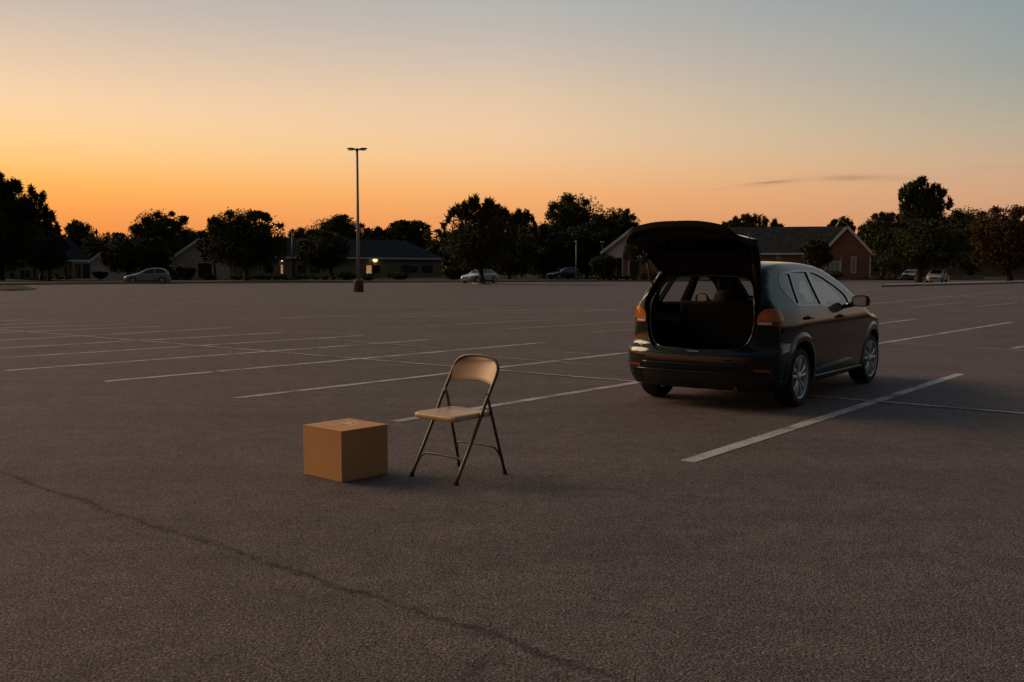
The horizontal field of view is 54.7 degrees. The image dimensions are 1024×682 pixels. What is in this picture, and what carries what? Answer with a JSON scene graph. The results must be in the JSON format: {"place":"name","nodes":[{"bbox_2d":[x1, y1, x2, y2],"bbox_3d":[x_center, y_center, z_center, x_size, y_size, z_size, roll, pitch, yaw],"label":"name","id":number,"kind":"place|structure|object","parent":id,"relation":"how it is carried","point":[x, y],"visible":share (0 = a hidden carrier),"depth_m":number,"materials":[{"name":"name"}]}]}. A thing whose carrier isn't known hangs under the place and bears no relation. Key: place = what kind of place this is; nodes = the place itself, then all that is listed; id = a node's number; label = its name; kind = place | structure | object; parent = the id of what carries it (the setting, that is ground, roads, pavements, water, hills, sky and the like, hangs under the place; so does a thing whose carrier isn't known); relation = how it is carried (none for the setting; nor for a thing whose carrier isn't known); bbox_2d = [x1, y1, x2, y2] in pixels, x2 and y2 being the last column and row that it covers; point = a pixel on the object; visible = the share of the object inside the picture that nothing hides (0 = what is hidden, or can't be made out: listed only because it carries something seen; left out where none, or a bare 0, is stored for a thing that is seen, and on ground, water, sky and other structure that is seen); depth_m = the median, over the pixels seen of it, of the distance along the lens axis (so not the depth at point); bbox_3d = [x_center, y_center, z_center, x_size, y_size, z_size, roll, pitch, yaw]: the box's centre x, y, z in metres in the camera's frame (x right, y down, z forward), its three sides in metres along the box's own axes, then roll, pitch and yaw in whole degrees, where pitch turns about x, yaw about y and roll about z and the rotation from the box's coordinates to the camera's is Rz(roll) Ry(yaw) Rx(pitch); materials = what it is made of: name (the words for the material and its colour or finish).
{"place":"outdoors","nodes":[
{"label":"outdoors","id":0,"kind":"place"},
{"bbox_2d":[83,279,601,281],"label":"pavement","id":1,"kind":"structure","parent":0,"point":[307,280],"depth_m":108.18,"materials":[{"name":"concrete"}]},
{"bbox_2d":[362,275,374,279],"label":"shrub","id":2,"kind":"object","parent":1,"relation":"on","point":[365,277],"visible":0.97,"depth_m":109.50,"materials":[{"name":"green plant"}]},
{"bbox_2d":[0,270,1005,281],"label":"lawn","id":3,"kind":"structure","parent":0,"point":[527,277],"depth_m":118.32,"materials":[{"name":"green plant"}]},
{"bbox_2d":[0,172,56,280],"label":"tree","id":4,"kind":"object","parent":3,"relation":"on","point":[19,215],"visible":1,"depth_m":106.44,"materials":[{"name":"green plant"}]},
{"bbox_2d":[24,211,62,279],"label":"tree","id":5,"kind":"object","parent":3,"relation":"on","point":[50,227],"visible":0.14,"depth_m":113.21,"materials":[{"name":"green plant"}]},
{"bbox_2d":[4,238,91,278],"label":"hip roof house","id":6,"kind":"structure","parent":3,"relation":"on","point":[77,265],"depth_m":131.49,"materials":[{"name":"grey brick"}]},
{"bbox_2d":[19,270,30,277],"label":"window","id":7,"kind":"structure","parent":6,"relation":"in","point":[22,273],"depth_m":129.66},
{"bbox_2d":[82,267,89,277],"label":"window","id":8,"kind":"structure","parent":6,"relation":"in","point":[85,270],"depth_m":132.42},
{"bbox_2d":[27,231,70,279],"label":"tree","id":9,"kind":"object","parent":3,"relation":"on","point":[55,247],"visible":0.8,"depth_m":110.92,"materials":[{"name":"green plant"}]},
{"bbox_2d":[43,274,73,279],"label":"hedge","id":10,"kind":"object","parent":3,"relation":"on","point":[57,277],"visible":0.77,"depth_m":117.71,"materials":[{"name":"green plant"}]},
{"bbox_2d":[61,219,98,252],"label":"tree","id":11,"kind":"object","parent":3,"relation":"on","point":[77,231],"visible":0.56,"depth_m":187.87,"materials":[{"name":"green plant"}]},
{"bbox_2d":[92,271,108,279],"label":"shrub","id":12,"kind":"object","parent":3,"relation":"on","point":[99,275],"visible":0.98,"depth_m":115.47,"materials":[{"name":"green plant"}]},
{"bbox_2d":[80,232,123,257],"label":"tree","id":13,"kind":"object","parent":3,"relation":"on","point":[91,245],"visible":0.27,"depth_m":177.10,"materials":[{"name":"green plant"}]},
{"bbox_2d":[87,244,139,278],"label":"gable house","id":14,"kind":"structure","parent":3,"relation":"on","point":[97,265],"depth_m":124.12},
{"bbox_2d":[98,232,156,275],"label":"tree","id":15,"kind":"object","parent":3,"relation":"on","point":[128,256],"visible":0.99,"depth_m":114.58,"materials":[{"name":"green plant"}]},
{"bbox_2d":[143,236,174,268],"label":"tree","id":16,"kind":"object","parent":3,"relation":"on","point":[161,254],"visible":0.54,"depth_m":117.94,"materials":[{"name":"green plant"}]},
{"bbox_2d":[128,208,195,267],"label":"tree","id":17,"kind":"object","parent":3,"relation":"on","point":[166,228],"visible":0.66,"depth_m":147.53,"materials":[{"name":"green plant"}]},
{"bbox_2d":[168,269,179,279],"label":"shrub","id":18,"kind":"object","parent":3,"relation":"on","point":[173,275],"visible":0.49,"depth_m":112.32,"materials":[{"name":"green plant"}]},
{"bbox_2d":[175,266,196,279],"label":"shrub","id":19,"kind":"object","parent":3,"relation":"on","point":[187,272],"visible":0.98,"depth_m":109.38,"materials":[{"name":"green plant"}]},
{"bbox_2d":[178,228,200,243],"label":"tree","id":20,"kind":"object","parent":3,"relation":"on","point":[196,233],"visible":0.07,"depth_m":168.55,"materials":[{"name":"green plant"}]},
{"bbox_2d":[169,238,242,278],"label":"brick house","id":21,"kind":"structure","parent":3,"relation":"on","point":[187,255],"depth_m":121.53,"materials":[{"name":"brick"}]},
{"bbox_2d":[197,262,212,277],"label":"window","id":22,"kind":"structure","parent":21,"relation":"in","point":[202,267],"depth_m":121.87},
{"bbox_2d":[199,273,216,279],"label":"shrub","id":23,"kind":"object","parent":3,"relation":"on","point":[208,276],"visible":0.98,"depth_m":111.47,"materials":[{"name":"green plant"}]},
{"bbox_2d":[195,229,223,279],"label":"tree","id":24,"kind":"object","parent":3,"relation":"on","point":[204,234],"visible":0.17,"depth_m":114.93,"materials":[{"name":"green plant"}]},
{"bbox_2d":[199,207,290,280],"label":"tree","id":25,"kind":"object","parent":3,"relation":"on","point":[247,241],"visible":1,"depth_m":105.94,"materials":[{"name":"green plant"}]},
{"bbox_2d":[228,274,291,279],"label":"hedge","id":26,"kind":"object","parent":3,"relation":"on","point":[264,277],"visible":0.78,"depth_m":111.72,"materials":[{"name":"green plant"}]},
{"bbox_2d":[291,231,293,279],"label":"street lamp","id":27,"kind":"object","parent":3,"relation":"on","point":[292,259],"visible":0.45,"depth_m":115.57,"materials":[{"name":"grey metal"}]},
{"bbox_2d":[287,227,315,237],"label":"tree","id":28,"kind":"object","parent":3,"relation":"on","point":[300,232],"visible":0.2,"depth_m":158.48,"materials":[{"name":"green plant"}]},
{"bbox_2d":[292,274,339,279],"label":"hedge","id":29,"kind":"object","parent":3,"relation":"on","point":[305,277],"visible":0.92,"depth_m":112.66,"materials":[{"name":"green plant"}]},
{"bbox_2d":[295,230,353,279],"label":"tree","id":30,"kind":"object","parent":3,"relation":"on","point":[327,248],"visible":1,"depth_m":116.47,"materials":[{"name":"green plant"}]},
{"bbox_2d":[230,238,442,278],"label":"long building","id":31,"kind":"structure","parent":3,"relation":"on","point":[381,258],"depth_m":143.93,"materials":[{"name":"beige brick"}]},
{"bbox_2d":[265,264,272,272],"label":"window","id":32,"kind":"structure","parent":31,"relation":"in","point":[268,269],"depth_m":131.22,"materials":[{"name":"black glass"}]},
{"bbox_2d":[297,265,305,272],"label":"window","id":33,"kind":"structure","parent":31,"relation":"in","point":[301,268],"depth_m":134.63,"materials":[{"name":"black glass"}]},
{"bbox_2d":[366,265,371,273],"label":"window","id":34,"kind":"structure","parent":31,"relation":"in","point":[368,267],"depth_m":142.23,"materials":[{"name":"yellow"}]},
{"bbox_2d":[374,265,379,272],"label":"window","id":35,"kind":"structure","parent":31,"relation":"in","point":[376,267],"depth_m":143.21,"materials":[{"name":"black glass"}]},
{"bbox_2d":[401,265,409,271],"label":"window","id":36,"kind":"structure","parent":31,"relation":"in","point":[404,268],"depth_m":146.75,"materials":[{"name":"black glass"}]},
{"bbox_2d":[410,266,417,271],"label":"window","id":37,"kind":"structure","parent":31,"relation":"in","point":[412,268],"depth_m":147.86,"materials":[{"name":"black glass"}]},
{"bbox_2d":[422,266,432,272],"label":"window","id":38,"kind":"structure","parent":31,"relation":"in","point":[425,269],"depth_m":149.61,"materials":[{"name":"black glass"}]},
{"bbox_2d":[304,213,369,239],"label":"tree","id":39,"kind":"object","parent":3,"relation":"on","point":[343,225],"visible":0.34,"depth_m":166.27,"materials":[{"name":"green plant"}]},
{"bbox_2d":[335,271,356,279],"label":"shrub","id":40,"kind":"object","parent":3,"relation":"on","point":[346,275],"visible":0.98,"depth_m":111.33,"materials":[{"name":"green plant"}]},
{"bbox_2d":[362,225,391,239],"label":"tree","id":41,"kind":"object","parent":3,"relation":"on","point":[377,233],"visible":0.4,"depth_m":187.94,"materials":[{"name":"green plant"}]},
{"bbox_2d":[387,272,409,279],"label":"shrub","id":42,"kind":"object","parent":3,"relation":"on","point":[398,276],"visible":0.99,"depth_m":117.36,"materials":[{"name":"green plant"}]},
{"bbox_2d":[384,219,437,249],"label":"tree","id":43,"kind":"object","parent":3,"relation":"on","point":[407,231],"visible":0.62,"depth_m":191.72,"materials":[{"name":"green plant"}]},
{"bbox_2d":[423,228,448,261],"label":"tree","id":44,"kind":"object","parent":3,"relation":"on","point":[433,246],"visible":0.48,"depth_m":166.51,"materials":[{"name":"green plant"}]},
{"bbox_2d":[442,265,464,279],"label":"shrub","id":45,"kind":"object","parent":3,"relation":"on","point":[453,272],"visible":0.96,"depth_m":115.20,"materials":[{"name":"green plant"}]},
{"bbox_2d":[439,229,473,278],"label":"tree","id":46,"kind":"object","parent":3,"relation":"on","point":[445,257],"visible":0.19,"depth_m":126.92,"materials":[{"name":"green plant"}]},
{"bbox_2d":[483,225,538,278],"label":"tree","id":47,"kind":"object","parent":3,"relation":"on","point":[519,261],"visible":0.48,"depth_m":120.31,"materials":[{"name":"green plant"}]},
{"bbox_2d":[507,208,537,276],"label":"tree","id":48,"kind":"object","parent":3,"relation":"on","point":[525,218],"visible":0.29,"depth_m":148.41,"materials":[{"name":"green plant"}]},
{"bbox_2d":[522,221,575,277],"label":"tree","id":49,"kind":"object","parent":3,"relation":"on","point":[549,245],"visible":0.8,"depth_m":129.97,"materials":[{"name":"green plant"}]},
{"bbox_2d":[547,267,579,278],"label":"hatchback car","id":50,"kind":"object","parent":3,"relation":"on","point":[566,272],"visible":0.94,"depth_m":120.70,"materials":[{"name":"blue paint"}]},
{"bbox_2d":[544,192,618,271],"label":"tree","id":51,"kind":"object","parent":3,"relation":"on","point":[565,215],"visible":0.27,"depth_m":147.48,"materials":[{"name":"green plant"}]},
{"bbox_2d":[559,221,618,277],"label":"tree","id":52,"kind":"object","parent":3,"relation":"on","point":[589,245],"visible":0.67,"depth_m":133.44,"materials":[{"name":"green plant"}]},
{"bbox_2d":[593,207,640,245],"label":"tree","id":53,"kind":"object","parent":3,"relation":"on","point":[625,217],"visible":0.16,"depth_m":152.53,"materials":[{"name":"green plant"}]},
{"bbox_2d":[600,227,658,279],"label":"gable house","id":54,"kind":"structure","parent":3,"relation":"on","point":[615,249],"depth_m":121.68,"materials":[{"name":"beige brick"}]},
{"bbox_2d":[617,258,621,277],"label":"window","id":55,"kind":"structure","parent":54,"relation":"in","point":[619,260],"depth_m":121.93,"materials":[{"name":"black glass"}]},
{"bbox_2d":[630,261,638,278],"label":"window","id":56,"kind":"structure","parent":54,"relation":"in","point":[634,265],"depth_m":121.63,"materials":[{"name":"black glass"}]},
{"bbox_2d":[622,243,650,281],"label":"tree","id":57,"kind":"object","parent":3,"relation":"on","point":[630,252],"visible":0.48,"depth_m":107.16,"materials":[{"name":"green plant"}]},
{"bbox_2d":[721,212,784,226],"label":"tree","id":58,"kind":"object","parent":3,"relation":"on","point":[747,220],"visible":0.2,"depth_m":172.57,"materials":[{"name":"green plant"}]},
{"bbox_2d":[728,226,873,278],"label":"brick house","id":59,"kind":"structure","parent":3,"relation":"on","point":[852,251],"depth_m":127.57,"materials":[{"name":"brick"}]},
{"bbox_2d":[827,215,856,231],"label":"tree","id":60,"kind":"object","parent":3,"relation":"on","point":[843,221],"visible":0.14,"depth_m":188.12,"materials":[{"name":"green plant"}]},
{"bbox_2d":[857,211,902,275],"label":"tree","id":61,"kind":"object","parent":3,"relation":"on","point":[882,220],"visible":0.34,"depth_m":166.14,"materials":[{"name":"green plant"}]},
{"bbox_2d":[897,174,953,276],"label":"tree","id":62,"kind":"object","parent":3,"relation":"on","point":[921,202],"visible":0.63,"depth_m":147.81,"materials":[{"name":"green plant"}]},
{"bbox_2d":[871,263,1023,275],"bbox_3d":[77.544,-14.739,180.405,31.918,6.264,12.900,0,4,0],"label":"hedge","id":63,"kind":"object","parent":3,"relation":"on","point":[875,271],"depth_m":174.59,"materials":[{"name":"plant"}]},
{"bbox_2d":[940,206,989,275],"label":"tree","id":64,"kind":"object","parent":3,"relation":"on","point":[961,218],"visible":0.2,"depth_m":158.24,"materials":[{"name":"green plant"}]},
{"bbox_2d":[948,276,984,279],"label":"wall","id":65,"kind":"structure","parent":3,"relation":"on","point":[965,277],"depth_m":121.76,"materials":[{"name":"concrete"}]},
{"bbox_2d":[0,278,1005,283],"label":"grass verge","id":66,"kind":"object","parent":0,"point":[353,280],"depth_m":108.59,"materials":[{"name":"plant"}]},
{"bbox_2d":[575,241,577,280],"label":"street lamp","id":67,"kind":"object","parent":66,"relation":"on","point":[576,260],"visible":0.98,"depth_m":107.63,"materials":[{"name":"grey metal"}]},
{"bbox_2d":[589,253,617,279],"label":"shrub","id":68,"kind":"object","parent":66,"relation":"on","point":[604,267],"visible":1,"depth_m":111.08,"materials":[{"name":"green plant"}]},
{"bbox_2d":[608,274,647,279],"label":"hedge","id":69,"kind":"object","parent":66,"relation":"on","point":[626,277],"visible":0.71,"depth_m":112.56,"materials":[{"name":"green plant"}]},
{"bbox_2d":[637,270,659,279],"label":"hedge","id":70,"kind":"object","parent":66,"relation":"on","point":[654,274],"visible":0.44,"depth_m":110.60,"materials":[{"name":"green plant"}]},
{"bbox_2d":[859,275,895,279],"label":"hedge","id":71,"kind":"object","parent":66,"relation":"on","point":[881,277],"visible":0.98,"depth_m":119.70,"materials":[{"name":"green plant"}]},
{"bbox_2d":[950,228,986,275],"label":"tree","id":72,"kind":"object","parent":66,"relation":"on","point":[967,265],"visible":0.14,"depth_m":127.02,"materials":[{"name":"green plant"}]},
{"bbox_2d":[0,280,1023,681],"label":"parking lot","id":73,"kind":"structure","parent":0,"point":[190,526],"depth_m":6.20,"materials":[{"name":"asphalt"}]},
{"bbox_2d":[0,285,35,290],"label":"kerb","id":74,"kind":"object","parent":73,"relation":"on","point":[12,287],"depth_m":67.93,"materials":[{"name":"concrete"}]},
{"bbox_2d":[0,329,153,341],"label":"parking line","id":75,"kind":"object","parent":73,"relation":"on","point":[78,335],"visible":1,"depth_m":21.33,"materials":[{"name":"paint"}]},
{"bbox_2d":[18,326,159,331],"bbox_3d":[-10.392,-0.270,23.441,4.746,0.001,0.125,-3,5,-39],"label":"parking line","id":76,"kind":"object","parent":73,"relation":"on","point":[98,328],"visible":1,"depth_m":23.87,"materials":[{"name":"paint"}]},
{"bbox_2d":[0,327,230,340],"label":"parking line","id":77,"kind":"object","parent":73,"relation":"on","point":[119,333],"visible":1,"depth_m":21.71,"materials":[{"name":"paint"}]},
{"bbox_2d":[9,332,282,347],"bbox_3d":[-7.657,0.001,19.758,0.125,0.001,7.450,4,6,42],"label":"parking line","id":78,"kind":"object","parent":73,"relation":"on","point":[141,340],"visible":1,"depth_m":19.90,"materials":[{"name":"paint"}]},
{"bbox_2d":[123,268,170,283],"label":"hatchback car","id":79,"kind":"object","parent":73,"relation":"on","point":[160,275],"visible":0.98,"depth_m":93.21,"materials":[{"name":"silver metal"}]},
{"bbox_2d":[106,371,209,381],"bbox_3d":[-4.715,0.475,13.296,0.125,0.001,1.560,4,6,41],"label":"parking line","id":80,"kind":"object","parent":73,"relation":"on","point":[157,376],"visible":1,"depth_m":13.28,"materials":[{"name":"paint"}]},
{"bbox_2d":[0,335,361,357],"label":"parking line","id":81,"kind":"object","parent":73,"relation":"on","point":[170,347],"visible":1,"depth_m":18.14,"materials":[{"name":"paint"}]},
{"bbox_2d":[7,339,429,370],"bbox_3d":[-4.430,0.193,17.133,0.125,0.001,8.250,4,6,42],"label":"parking line","id":82,"kind":"object","parent":73,"relation":"on","point":[205,355],"visible":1,"depth_m":16.29,"materials":[{"name":"paint"}]},
{"bbox_2d":[303,418,387,481],"bbox_3d":[-1.174,0.759,6.991,0.430,0.359,0.413,4,6,42],"label":"cardboard box","id":83,"kind":"object","parent":73,"relation":"on","point":[345,450],"visible":1,"depth_m":6.85,"materials":[{"name":"cardboard"}]},
{"bbox_2d":[347,148,366,291],"bbox_3d":[-9.446,-7.394,60.710,1.240,8.806,0.620,0,4,0],"label":"street lamp","id":84,"kind":"object","parent":73,"relation":"on","point":[358,284],"visible":0.97,"depth_m":60.69,"materials":[{"name":"metal"}]},
{"bbox_2d":[220,342,546,370],"bbox_3d":[-1.722,0.224,16.719,0.125,0.001,7.324,4,6,41],"label":"parking line","id":85,"kind":"object","parent":73,"relation":"on","point":[375,357],"visible":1,"depth_m":16.11,"materials":[{"name":"paint"}]},
{"bbox_2d":[409,354,506,485],"bbox_3d":[-0.378,0.523,6.935,0.485,0.843,0.517,4,6,41],"label":"folding chair","id":86,"kind":"object","parent":73,"relation":"on","point":[484,367],"visible":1,"depth_m":6.96,"materials":[{"name":"metal"}]},
{"bbox_2d":[439,192,518,282],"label":"tree","id":87,"kind":"object","parent":73,"relation":"on","point":[478,241],"visible":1,"depth_m":90.58,"materials":[{"name":"green plant"}]},
{"bbox_2d":[461,269,498,282],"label":"sedan car","id":88,"kind":"object","parent":73,"relation":"on","point":[492,276],"visible":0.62,"depth_m":97.59,"materials":[{"name":"white paint"}]},
{"bbox_2d":[0,279,1005,284],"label":"kerb","id":89,"kind":"structure","parent":73,"relation":"on","point":[385,282],"depth_m":100.28,"materials":[{"name":"concrete"}]},
{"bbox_2d":[231,319,915,397],"bbox_3d":[4.198,0.008,19.660,0.125,0.001,22.567,4,5,40],"label":"parking line","id":90,"kind":"object","parent":73,"relation":"on","point":[433,374],"visible":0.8,"depth_m":12.92,"materials":[{"name":"paint"}]},
{"bbox_2d":[160,342,1023,413],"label":"parking line","id":91,"kind":"object","parent":73,"relation":"on","point":[627,380],"visible":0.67,"depth_m":13.00,"materials":[{"name":"paint"}]},
{"bbox_2d":[391,322,1011,421],"bbox_3d":[6.217,0.122,18.099,0.125,0.001,22.797,4,5,40],"label":"parking line","id":92,"kind":"object","parent":73,"relation":"on","point":[510,402],"visible":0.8,"depth_m":11.57,"materials":[{"name":"paint"}]},
{"bbox_2d":[626,220,878,406],"bbox_3d":[2.952,-0.370,11.744,2.210,1.920,4.650,3,5,35],"label":"hatchback car","id":93,"kind":"object","parent":73,"relation":"on","point":[782,339],"visible":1,"depth_m":10.55,"materials":[{"name":"grey paint"}]},
{"bbox_2d":[798,234,833,280],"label":"tree","id":94,"kind":"object","parent":73,"relation":"on","point":[817,252],"visible":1,"depth_m":110.94,"materials":[{"name":"green plant"}]},
{"bbox_2d":[679,373,963,461],"bbox_3d":[3.742,0.677,10.534,0.125,0.001,7.887,3,5,38],"label":"parking line","id":95,"kind":"object","parent":73,"relation":"on","point":[714,452],"visible":1,"depth_m":9.20,"materials":[{"name":"paint"}]},
{"bbox_2d":[813,270,843,278],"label":"shrub","id":96,"kind":"object","parent":73,"relation":"on","point":[835,274],"visible":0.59,"depth_m":109.05,"materials":[{"name":"green plant"}]},
{"bbox_2d":[871,226,909,279],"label":"tree","id":97,"kind":"object","parent":73,"relation":"on","point":[893,267],"visible":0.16,"depth_m":119.29,"materials":[{"name":"green plant"}]},
{"bbox_2d":[901,269,916,279],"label":"hatchback car","id":98,"kind":"object","parent":73,"relation":"on","point":[907,274],"visible":0.77,"depth_m":118.87,"materials":[{"name":"silver paint"}]},
{"bbox_2d":[872,217,975,281],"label":"tree","id":99,"kind":"object","parent":73,"relation":"on","point":[921,244],"visible":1,"depth_m":102.26,"materials":[{"name":"green plant"}]},
{"bbox_2d":[926,269,947,282],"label":"hatchback car","id":100,"kind":"object","parent":73,"relation":"on","point":[941,275],"visible":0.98,"depth_m":99.96,"materials":[{"name":"white paint"}]},
{"bbox_2d":[881,280,1023,286],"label":"median strip","id":101,"kind":"object","parent":73,"relation":"on","point":[955,283],"visible":0.89,"depth_m":86.88,"materials":[{"name":"concrete"}]},
{"bbox_2d":[960,204,1023,280],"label":"tree","id":102,"kind":"object","parent":73,"relation":"on","point":[999,241],"visible":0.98,"depth_m":110.27,"materials":[{"name":"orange plant"}]},
{"bbox_2d":[1013,276,1023,279],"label":"wall","id":103,"kind":"structure","parent":73,"relation":"on","point":[1018,278],"depth_m":117.77,"materials":[{"name":"concrete"}]},
{"bbox_2d":[0,0,1023,265],"label":"sky","id":104,"kind":"structure","parent":0,"point":[796,113],"materials":[{"name":"orange"}]},
{"label":"ground","id":105,"kind":"structure","parent":0,"visible":0},
{"bbox_2d":[95,208,959,274],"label":"woodland","id":106,"kind":"object","parent":105,"relation":"on","point":[529,273],"visible":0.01,"depth_m":212.03,"materials":[{"name":"green plant"}]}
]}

